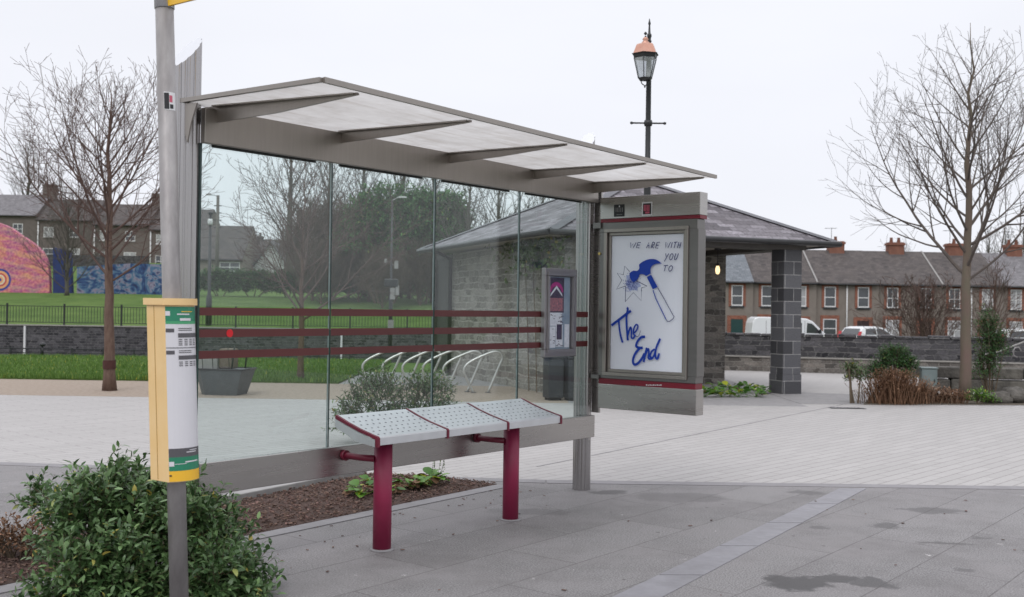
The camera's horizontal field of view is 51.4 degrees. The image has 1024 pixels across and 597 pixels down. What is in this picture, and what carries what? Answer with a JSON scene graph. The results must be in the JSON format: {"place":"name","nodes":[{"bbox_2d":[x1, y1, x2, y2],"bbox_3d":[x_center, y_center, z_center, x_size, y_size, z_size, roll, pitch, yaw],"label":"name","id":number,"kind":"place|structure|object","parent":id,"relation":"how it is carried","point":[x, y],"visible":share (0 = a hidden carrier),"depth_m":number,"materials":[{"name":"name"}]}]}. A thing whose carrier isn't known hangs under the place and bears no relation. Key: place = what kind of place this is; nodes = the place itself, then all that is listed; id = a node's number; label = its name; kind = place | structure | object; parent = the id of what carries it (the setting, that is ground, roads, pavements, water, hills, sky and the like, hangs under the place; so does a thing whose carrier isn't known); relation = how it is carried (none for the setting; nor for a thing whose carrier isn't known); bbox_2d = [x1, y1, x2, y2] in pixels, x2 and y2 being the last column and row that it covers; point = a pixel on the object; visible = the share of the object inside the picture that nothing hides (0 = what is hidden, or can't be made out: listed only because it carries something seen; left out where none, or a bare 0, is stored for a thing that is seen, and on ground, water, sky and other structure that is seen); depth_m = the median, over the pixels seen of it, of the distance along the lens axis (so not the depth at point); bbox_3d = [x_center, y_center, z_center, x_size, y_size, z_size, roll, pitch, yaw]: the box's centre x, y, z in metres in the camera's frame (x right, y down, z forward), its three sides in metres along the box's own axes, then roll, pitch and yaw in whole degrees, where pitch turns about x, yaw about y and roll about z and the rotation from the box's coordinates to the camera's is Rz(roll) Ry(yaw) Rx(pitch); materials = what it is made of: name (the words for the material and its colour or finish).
{"place":"outdoors","nodes":[
{"label":"outdoors","id":0,"kind":"place"},
{"bbox_2d":[0,354,390,383],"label":"grass strip","id":1,"kind":"object","parent":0,"point":[241,363],"depth_m":22.99,"materials":[{"name":"plant"}]},
{"bbox_2d":[0,343,427,361],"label":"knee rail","id":2,"kind":"object","parent":1,"relation":"on","point":[41,348],"visible":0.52,"depth_m":28.28,"materials":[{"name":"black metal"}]},
{"bbox_2d":[221,156,445,378],"bbox_3d":[-3.365,-0.679,20.331,4.142,4.640,4.204,1,-1,0],"label":"bare tree","id":3,"kind":"object","parent":1,"relation":"on","point":[300,360],"visible":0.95,"depth_m":20.51,"materials":[{"name":"brown plant"}]},
{"bbox_2d":[0,263,439,372],"bbox_3d":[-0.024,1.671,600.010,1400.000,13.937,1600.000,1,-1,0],"label":"ground","id":4,"kind":"structure","parent":0,"point":[240,299],"depth_m":62.23,"materials":[{"name":"green plant"}]},
{"bbox_2d":[0,223,51,292],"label":"mural wall","id":5,"kind":"structure","parent":4,"relation":"on","point":[17,276],"depth_m":75.02,"materials":[{"name":"paint"}]},
{"bbox_2d":[0,182,58,243],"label":"hillside house","id":6,"kind":"structure","parent":4,"relation":"on","point":[11,215],"depth_m":130.71,"materials":[{"name":"stone"}]},
{"bbox_2d":[0,132,73,197],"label":"bare tree","id":7,"kind":"object","parent":4,"relation":"on","point":[27,192],"visible":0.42,"depth_m":159.83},
{"bbox_2d":[53,248,73,292],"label":"mural wall","id":8,"kind":"structure","parent":4,"relation":"on","point":[60,280],"depth_m":75.02,"materials":[{"name":"paint"}]},
{"bbox_2d":[11,174,117,295],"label":"bare tree","id":9,"kind":"object","parent":4,"relation":"on","point":[68,263],"visible":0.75,"depth_m":69.87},
{"bbox_2d":[35,199,104,254],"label":"hillside house","id":10,"kind":"structure","parent":4,"relation":"on","point":[40,227],"depth_m":130.07,"materials":[{"name":"brick"}]},
{"bbox_2d":[46,255,148,265],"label":"boundary wall","id":11,"kind":"structure","parent":4,"relation":"on","point":[123,259],"depth_m":112.04,"materials":[{"name":"paint"}]},
{"bbox_2d":[77,264,161,294],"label":"mural wall","id":12,"kind":"structure","parent":4,"relation":"on","point":[143,279],"depth_m":75.01,"materials":[{"name":"paint"}]},
{"bbox_2d":[92,191,159,255],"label":"hillside house","id":13,"kind":"structure","parent":4,"relation":"on","point":[137,243],"depth_m":130.07,"materials":[{"name":"brick"}]},
{"bbox_2d":[149,209,219,262],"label":"hillside house","id":14,"kind":"structure","parent":4,"relation":"on","point":[155,236],"depth_m":130.07,"materials":[{"name":"stone"}]},
{"bbox_2d":[206,212,212,325],"bbox_3d":[-14.776,-1.115,52.011,0.289,6.262,0.289,1,-1,0],"label":"lamp post","id":15,"kind":"object","parent":4,"relation":"on","point":[209,300],"visible":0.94,"depth_m":51.94,"materials":[{"name":"black metal"}]},
{"bbox_2d":[206,194,221,289],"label":"telegraph pole","id":16,"kind":"object","parent":4,"relation":"on","point":[217,220],"visible":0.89,"depth_m":87.95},
{"bbox_2d":[0,324,430,362],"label":"river wall","id":17,"kind":"structure","parent":4,"relation":"on","point":[59,336],"depth_m":49.88,"materials":[{"name":"stone"}]},
{"bbox_2d":[0,303,431,327],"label":"railing","id":18,"kind":"object","parent":17,"relation":"on","point":[121,314],"visible":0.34,"depth_m":50.08,"materials":[{"name":"black metal"}]},
{"bbox_2d":[200,265,246,295],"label":"hedge shrub","id":19,"kind":"object","parent":4,"relation":"on","point":[219,276],"visible":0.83,"depth_m":71.60,"materials":[{"name":"green plant"}]},
{"bbox_2d":[200,225,260,275],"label":"bungalow","id":20,"kind":"object","parent":4,"relation":"on","point":[228,258],"visible":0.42,"depth_m":101.59,"materials":[{"name":"stone"}]},
{"bbox_2d":[224,268,279,296],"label":"hedge shrub","id":21,"kind":"object","parent":4,"relation":"on","point":[248,285],"visible":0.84,"depth_m":71.59,"materials":[{"name":"green plant"}]},
{"bbox_2d":[253,241,294,272],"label":"gabled house","id":22,"kind":"structure","parent":4,"relation":"on","point":[255,264],"depth_m":104.03,"materials":[{"name":"stone"}]},
{"bbox_2d":[262,268,310,296],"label":"hedge shrub","id":23,"kind":"object","parent":4,"relation":"on","point":[278,286],"visible":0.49,"depth_m":71.59,"materials":[{"name":"green plant"}]},
{"bbox_2d":[227,155,346,271],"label":"bare tree","id":24,"kind":"object","parent":4,"relation":"on","point":[292,187],"visible":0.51,"depth_m":91.87,"materials":[{"name":"plant"}]},
{"bbox_2d":[263,192,353,300],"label":"thicket shrub","id":25,"kind":"object","parent":4,"relation":"on","point":[317,223],"visible":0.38,"depth_m":67.56,"materials":[{"name":"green plant"}]},
{"bbox_2d":[260,161,370,230],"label":"bare tree","id":26,"kind":"object","parent":4,"relation":"on","point":[328,187],"visible":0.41,"depth_m":87.70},
{"bbox_2d":[279,235,359,303],"bbox_3d":[-11.404,-1.859,65.364,5.165,4.602,4.035,1,-1,-42],"label":"thicket shrub","id":27,"kind":"object","parent":4,"relation":"on","point":[323,281],"visible":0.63,"depth_m":64.96,"materials":[{"name":"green plant"}]},
{"bbox_2d":[287,191,355,297],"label":"thicket shrub","id":28,"kind":"object","parent":4,"relation":"on","point":[328,235],"visible":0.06,"depth_m":69.76,"materials":[{"name":"green plant"}]},
{"bbox_2d":[310,163,400,213],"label":"bare tree","id":29,"kind":"object","parent":4,"relation":"on","point":[364,171],"visible":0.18,"depth_m":91.73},
{"bbox_2d":[333,232,378,301],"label":"thicket shrub","id":30,"kind":"object","parent":4,"relation":"on","point":[355,269],"visible":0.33,"depth_m":66.66,"materials":[{"name":"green plant"}]},
{"bbox_2d":[334,190,411,301],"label":"thicket shrub","id":31,"kind":"object","parent":4,"relation":"on","point":[368,298],"visible":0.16,"depth_m":66.84,"materials":[{"name":"green plant"}]},
{"bbox_2d":[327,178,432,303],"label":"evergreen tree","id":32,"kind":"object","parent":4,"relation":"on","point":[381,190],"visible":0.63,"depth_m":65.80,"materials":[{"name":"green plant"}]},
{"bbox_2d":[346,242,413,307],"bbox_3d":[-7.752,-1.413,62.767,3.615,4.123,4.627,1,-1,10],"label":"thicket shrub","id":33,"kind":"object","parent":4,"relation":"on","point":[398,274],"visible":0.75,"depth_m":62.66,"materials":[{"name":"green plant"}]},
{"bbox_2d":[346,169,443,292],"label":"bare tree","id":34,"kind":"object","parent":4,"relation":"on","point":[403,178],"visible":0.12,"depth_m":85.78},
{"bbox_2d":[384,196,406,345],"bbox_3d":[-5.053,-1.129,45.967,0.910,6.542,0.410,1,-1,0],"label":"lamp mast","id":35,"kind":"object","parent":4,"relation":"on","point":[390,282],"visible":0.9,"depth_m":45.90,"materials":[{"name":"metal"}]},
{"bbox_2d":[373,182,463,303],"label":"evergreen tree","id":36,"kind":"object","parent":4,"relation":"on","point":[427,196],"visible":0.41,"depth_m":65.69,"materials":[{"name":"green plant"}]},
{"bbox_2d":[389,234,449,304],"bbox_3d":[-5.309,-1.803,65.195,5.165,4.602,4.035,1,-1,-9],"label":"thicket shrub","id":37,"kind":"object","parent":4,"relation":"on","point":[419,261],"visible":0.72,"depth_m":64.82,"materials":[{"name":"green plant"}]},
{"bbox_2d":[387,175,482,296],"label":"bare tree","id":38,"kind":"object","parent":4,"relation":"on","point":[438,185],"visible":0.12,"depth_m":79.98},
{"bbox_2d":[418,186,474,261],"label":"evergreen tree","id":39,"kind":"object","parent":4,"relation":"on","point":[449,195],"visible":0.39,"depth_m":65.59,"materials":[{"name":"green plant"}]},
{"bbox_2d":[431,185,510,253],"bbox_3d":[-2.096,-3.366,58.215,4.184,9.080,5.331,0,-1,42],"label":"bare tree","id":40,"kind":"object","parent":4,"relation":"on","point":[468,221],"visible":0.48,"depth_m":57.91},
{"bbox_2d":[452,185,549,231],"bbox_3d":[-0.204,-3.853,59.593,5.808,9.741,5.878,1,-1,-11],"label":"bare tree","id":41,"kind":"object","parent":4,"relation":"on","point":[497,204],"visible":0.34,"depth_m":59.89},
{"bbox_2d":[725,254,753,332],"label":"terrace house","id":42,"kind":"structure","parent":4,"relation":"on","point":[739,297],"depth_m":74.40,"materials":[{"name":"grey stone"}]},
{"bbox_2d":[727,315,746,332],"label":"doorway","id":43,"kind":"structure","parent":42,"relation":"in","point":[735,323],"depth_m":74.37,"materials":[{"name":"wood"}]},
{"bbox_2d":[729,283,745,307],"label":"window","id":44,"kind":"structure","parent":42,"relation":"in","point":[737,291],"depth_m":74.39,"materials":[{"name":"white plastic"}]},
{"bbox_2d":[744,250,817,323],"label":"terrace house","id":45,"kind":"structure","parent":4,"relation":"on","point":[759,264],"depth_m":74.70,"materials":[{"name":"stone"}]},
{"bbox_2d":[759,284,770,307],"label":"window","id":46,"kind":"structure","parent":45,"relation":"in","point":[764,289],"depth_m":74.70,"materials":[{"name":"white plastic"}]},
{"bbox_2d":[801,284,808,307],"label":"window","id":47,"kind":"structure","parent":45,"relation":"in","point":[805,287],"depth_m":74.68,"materials":[{"name":"white plastic"}]},
{"bbox_2d":[804,228,879,334],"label":"terrace house","id":48,"kind":"structure","parent":4,"relation":"on","point":[847,280],"depth_m":75.00,"materials":[{"name":"brick"}]},
{"bbox_2d":[820,315,838,334],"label":"window","id":49,"kind":"structure","parent":48,"relation":"in","point":[829,324],"depth_m":74.95,"materials":[{"name":"white plastic"}]},
{"bbox_2d":[822,285,838,308],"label":"window","id":50,"kind":"structure","parent":48,"relation":"in","point":[830,293],"depth_m":74.97,"materials":[{"name":"white plastic"}]},
{"bbox_2d":[855,285,871,308],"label":"window","id":51,"kind":"structure","parent":48,"relation":"in","point":[863,293],"depth_m":74.97,"materials":[{"name":"white plastic"}]},
{"bbox_2d":[725,332,1023,375],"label":"stone wall","id":52,"kind":"structure","parent":4,"relation":"on","point":[826,353],"depth_m":25.64,"materials":[{"name":"stone"}]},
{"bbox_2d":[863,238,943,338],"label":"terrace house","id":53,"kind":"structure","parent":4,"relation":"on","point":[896,262],"depth_m":76.19,"materials":[{"name":"stone"}]},
{"bbox_2d":[884,286,900,309],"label":"window","id":54,"kind":"structure","parent":53,"relation":"in","point":[887,290],"depth_m":75.28,"materials":[{"name":"white plastic"}]},
{"bbox_2d":[849,270,985,336],"bbox_3d":[13.264,1.140,34.198,3.744,4.118,3.604,1,-1,-28],"label":"bare shrub","id":55,"kind":"object","parent":4,"relation":"on","point":[919,305],"visible":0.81,"depth_m":34.00,"materials":[{"name":"brown plant"}]},
{"bbox_2d":[923,230,1004,336],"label":"terrace house","id":56,"kind":"structure","parent":4,"relation":"on","point":[940,262],"depth_m":76.03,"materials":[{"name":"stone"}]},
{"bbox_2d":[946,287,960,310],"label":"window","id":57,"kind":"structure","parent":56,"relation":"in","point":[956,289],"depth_m":75.58,"materials":[{"name":"white plastic"}]},
{"bbox_2d":[947,256,1023,337],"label":"bare shrub","id":58,"kind":"object","parent":4,"relation":"on","point":[995,299],"visible":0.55,"depth_m":32.88,"materials":[{"name":"brown plant"}]},
{"bbox_2d":[981,231,1023,328],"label":"terrace house","id":59,"kind":"structure","parent":4,"relation":"on","point":[1015,258],"depth_m":76.92,"materials":[{"name":"stone"}]},
{"bbox_2d":[1008,288,1023,311],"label":"window","id":60,"kind":"structure","parent":59,"relation":"in","point":[1016,291],"depth_m":75.87,"materials":[{"name":"white plastic"}]},
{"bbox_2d":[0,379,567,402],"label":"gravel strip","id":61,"kind":"object","parent":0,"point":[42,387],"visible":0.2,"depth_m":17.81,"materials":[{"name":"gravel"}]},
{"bbox_2d":[0,44,224,390],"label":"bare tree","id":62,"kind":"object","parent":61,"relation":"on","point":[109,383],"visible":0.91,"depth_m":17.42,"materials":[{"name":"brown plant"}]},
{"bbox_2d":[198,343,256,395],"bbox_3d":[-4.650,1.137,17.146,0.907,0.809,0.648,1,-1,8],"label":"trough planter","id":63,"kind":"object","parent":61,"relation":"on","point":[224,376],"visible":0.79,"depth_m":16.91,"materials":[{"name":"black metal"}]},
{"bbox_2d":[442,350,482,391],"bbox_3d":[-0.854,1.260,18.307,0.702,0.751,0.100,1,-1,-12],"label":"cycle stand","id":64,"kind":"object","parent":61,"relation":"on","point":[461,355],"visible":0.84,"depth_m":18.31,"materials":[{"name":"metal"}]},
{"bbox_2d":[463,351,503,392],"bbox_3d":[-0.493,1.264,18.207,0.702,0.751,0.100,1,-1,-12],"label":"cycle stand","id":65,"kind":"object","parent":61,"relation":"on","point":[479,357],"visible":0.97,"depth_m":18.20,"materials":[{"name":"metal"}]},
{"bbox_2d":[542,356,564,400],"bbox_3d":[0.658,1.206,16.940,0.284,0.820,0.284,1,-1,-20],"label":"litter bin","id":66,"kind":"object","parent":61,"relation":"on","point":[553,378],"visible":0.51,"depth_m":16.83,"materials":[{"name":"black metal"}]},
{"bbox_2d":[0,465,1023,596],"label":"grey paving","id":67,"kind":"structure","parent":0,"point":[593,541],"depth_m":6.58,"materials":[{"name":"concrete"}]},
{"bbox_2d":[6,440,286,596],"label":"evergreen bush","id":68,"kind":"object","parent":67,"relation":"on","point":[119,516],"visible":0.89,"depth_m":5.20,"materials":[{"name":"green plant"}]},
{"bbox_2d":[143,0,198,596],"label":"bus stop pole","id":69,"kind":"object","parent":67,"relation":"on","point":[173,424],"visible":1,"depth_m":4.76,"materials":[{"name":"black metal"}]},
{"bbox_2d":[5,471,366,547],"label":"bed kerb","id":70,"kind":"structure","parent":67,"relation":"on","point":[255,492],"depth_m":8.18,"materials":[{"name":"concrete"}]},
{"bbox_2d":[0,472,495,585],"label":"planting bed","id":71,"kind":"object","parent":67,"relation":"on","point":[271,516],"visible":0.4,"depth_m":7.67,"materials":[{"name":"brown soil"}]},
{"bbox_2d":[0,511,61,559],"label":"withered plant","id":72,"kind":"object","parent":71,"relation":"on","point":[6,541],"visible":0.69,"depth_m":5.97,"materials":[{"name":"brown plant"}]},
{"bbox_2d":[342,479,373,497],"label":"broad leaved plant","id":73,"kind":"object","parent":71,"relation":"on","point":[353,483],"visible":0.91,"depth_m":8.10,"materials":[{"name":"green plant"}]},
{"bbox_2d":[392,474,432,488],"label":"broad leaved plant","id":74,"kind":"object","parent":71,"relation":"on","point":[413,482],"visible":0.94,"depth_m":8.40,"materials":[{"name":"green plant"}]},
{"bbox_2d":[413,460,449,483],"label":"broad leaved plant","id":75,"kind":"object","parent":71,"relation":"on","point":[434,473],"visible":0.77,"depth_m":8.68,"materials":[{"name":"green plant"}]},
{"bbox_2d":[0,484,502,593],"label":"bed front edge","id":76,"kind":"object","parent":67,"relation":"on","point":[6,588],"visible":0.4,"depth_m":7.24,"materials":[{"name":"stone"}]},
{"bbox_2d":[165,38,716,567],"bbox_3d":[-0.155,0.066,6.829,1.230,2.891,3.932,0,-1,39],"label":"bus shelter","id":77,"kind":"object","parent":67,"relation":"on","point":[623,320],"visible":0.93,"depth_m":7.27,"materials":[{"name":"metal"}]},
{"bbox_2d":[335,398,561,551],"bbox_3d":[-0.374,1.106,6.894,0.421,0.805,1.790,0,-1,39],"label":"perch bench","id":78,"kind":"object","parent":67,"relation":"on","point":[385,431],"visible":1,"depth_m":6.63,"materials":[{"name":"red paint"}]},
{"bbox_2d":[0,462,1023,489],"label":"paving edge","id":79,"kind":"object","parent":67,"relation":"on","point":[695,483],"visible":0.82,"depth_m":8.95,"materials":[{"name":"concrete"}]},
{"bbox_2d":[613,488,866,596],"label":"paving band","id":80,"kind":"object","parent":67,"relation":"on","point":[667,582],"visible":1,"depth_m":6.45,"materials":[{"name":"concrete"}]},
{"bbox_2d":[0,370,1023,485],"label":"pale plaza","id":81,"kind":"structure","parent":0,"point":[974,445],"depth_m":11.84,"materials":[{"name":"concrete"}]},
{"bbox_2d":[320,361,461,434],"bbox_3d":[-1.261,1.114,11.469,1.510,0.904,1.112,1,-1,0],"label":"evergreen bush","id":82,"kind":"object","parent":81,"relation":"on","point":[378,385],"visible":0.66,"depth_m":11.38,"materials":[{"name":"green plant"}]},
{"bbox_2d":[630,19,665,194],"bbox_3d":[1.893,-1.220,15.319,0.448,5.678,0.522,0,-1,32],"label":"street lamp","id":83,"kind":"object","parent":81,"relation":"on","point":[644,50],"visible":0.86,"depth_m":15.37,"materials":[{"name":"black metal"}]},
{"bbox_2d":[536,404,843,466],"bbox_3d":[3.100,1.625,13.849,0.022,0.010,9.972,0,-1,35],"label":"plaza joint","id":84,"kind":"object","parent":81,"relation":"on","point":[683,436],"visible":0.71,"depth_m":12.16,"materials":[{"name":"concrete"}]},
{"bbox_2d":[765,391,1023,405],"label":"gravel border","id":85,"kind":"object","parent":81,"relation":"on","point":[815,398],"visible":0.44,"depth_m":17.96,"materials":[{"name":"gravel"}]},
{"bbox_2d":[839,358,868,402],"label":"sapling shrub","id":86,"kind":"object","parent":85,"relation":"on","point":[851,367],"visible":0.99,"depth_m":17.09,"materials":[{"name":"green plant"}]},
{"bbox_2d":[825,23,1023,400],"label":"bare tree","id":87,"kind":"object","parent":85,"relation":"on","point":[965,373],"visible":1,"depth_m":17.96,"materials":[{"name":"brown plant"}]},
{"bbox_2d":[864,395,1023,404],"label":"shrub bed","id":88,"kind":"object","parent":81,"relation":"on","point":[937,403],"visible":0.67,"depth_m":17.20,"materials":[{"name":"soil"}]},
{"bbox_2d":[861,341,922,381],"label":"evergreen shrub","id":89,"kind":"object","parent":88,"relation":"on","point":[892,355],"visible":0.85,"depth_m":19.18,"materials":[{"name":"green plant"}]},
{"bbox_2d":[845,365,940,404],"bbox_3d":[6.131,1.376,17.135,1.627,0.627,0.869,1,-1,0],"label":"dry grass clump","id":90,"kind":"object","parent":88,"relation":"on","point":[894,389],"visible":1,"depth_m":17.06,"materials":[{"name":"brown plant"}]},
{"bbox_2d":[905,381,955,403],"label":"dry grass clump","id":91,"kind":"object","parent":88,"relation":"on","point":[932,391],"visible":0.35,"depth_m":17.27,"materials":[{"name":"plant"}]},
{"bbox_2d":[934,386,969,403],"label":"dry grass clump","id":92,"kind":"object","parent":88,"relation":"on","point":[956,394],"visible":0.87,"depth_m":17.30,"materials":[{"name":"brown plant"}]},
{"bbox_2d":[964,385,1001,403],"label":"weed","id":93,"kind":"object","parent":88,"relation":"on","point":[978,394],"visible":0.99,"depth_m":17.29,"materials":[{"name":"green plant"}]},
{"bbox_2d":[971,303,1016,392],"bbox_3d":[8.263,0.912,18.448,0.896,1.683,0.772,1,-1,0],"label":"columnar shrub","id":94,"kind":"object","parent":88,"relation":"on","point":[988,356],"visible":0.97,"depth_m":18.39,"materials":[{"name":"green plant"}]},
{"bbox_2d":[985,391,1012,402],"bbox_3d":[7.998,1.655,17.590,0.519,0.257,0.438,1,-1,0],"label":"boulder","id":95,"kind":"object","parent":88,"relation":"on","point":[1005,397],"visible":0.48,"depth_m":17.43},
{"bbox_2d":[1001,386,1023,402],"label":"boulder","id":96,"kind":"object","parent":88,"relation":"on","point":[1017,394],"visible":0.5,"depth_m":17.57,"materials":[{"name":"stone"}]},
{"bbox_2d":[913,366,1023,391],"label":"block wall","id":97,"kind":"structure","parent":81,"relation":"on","point":[1013,377],"depth_m":20.11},
{"bbox_2d":[0,0,1023,252],"label":"sky","id":98,"kind":"structure","parent":0,"point":[749,94],"materials":[{"name":"white"}]},
{"bbox_2d":[339,372,807,406],"bbox_3d":[0.676,1.659,19.961,7.800,0.030,7.050,1,-1,0],"label":"pavilion apron","id":99,"kind":"object","parent":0,"point":[751,400],"visible":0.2,"depth_m":18.10,"materials":[{"name":"concrete"}]},
{"bbox_2d":[563,356,573,400],"bbox_3d":[0.970,1.211,16.940,0.284,0.820,0.284,1,-1,-20],"label":"litter bin","id":100,"kind":"object","parent":99,"relation":"on","point":[568,394],"visible":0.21,"depth_m":16.80,"materials":[{"name":"black metal"}]},
{"bbox_2d":[416,185,842,393],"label":"stone pavilion","id":101,"kind":"structure","parent":99,"relation":"on","point":[468,276],"depth_m":19.64,"materials":[{"name":"stone"}]},
{"bbox_2d":[484,230,571,392],"bbox_3d":[0.221,0.212,18.546,0.406,2.827,3.528,1,-1,-22],"label":"climbing plant","id":102,"kind":"object","parent":101,"relation":"attached to","point":[526,251],"visible":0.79,"depth_m":18.32,"materials":[{"name":"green plant"}]},
{"bbox_2d":[919,367,938,391],"bbox_3d":[7.373,1.474,18.853,0.290,0.516,0.255,1,-1,12],"label":"utility cabinet","id":103,"kind":"object","parent":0,"point":[931,372],"visible":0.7,"depth_m":18.74,"materials":[{"name":"metal"}]},
{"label":"road","id":104,"kind":"structure","parent":0,"visible":0},
{"bbox_2d":[745,317,824,336],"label":"panel van","id":105,"kind":"object","parent":104,"relation":"on","point":[761,325],"visible":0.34,"depth_m":65.99,"materials":[{"name":"white paint"}]},
{"bbox_2d":[838,326,891,337],"bbox_3d":[21.571,2.415,63.978,4.108,1.480,1.830,1,-1,-32],"label":"parked car","id":106,"kind":"object","parent":104,"relation":"on","point":[859,330],"visible":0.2,"depth_m":63.03,"materials":[{"name":"white paint"}]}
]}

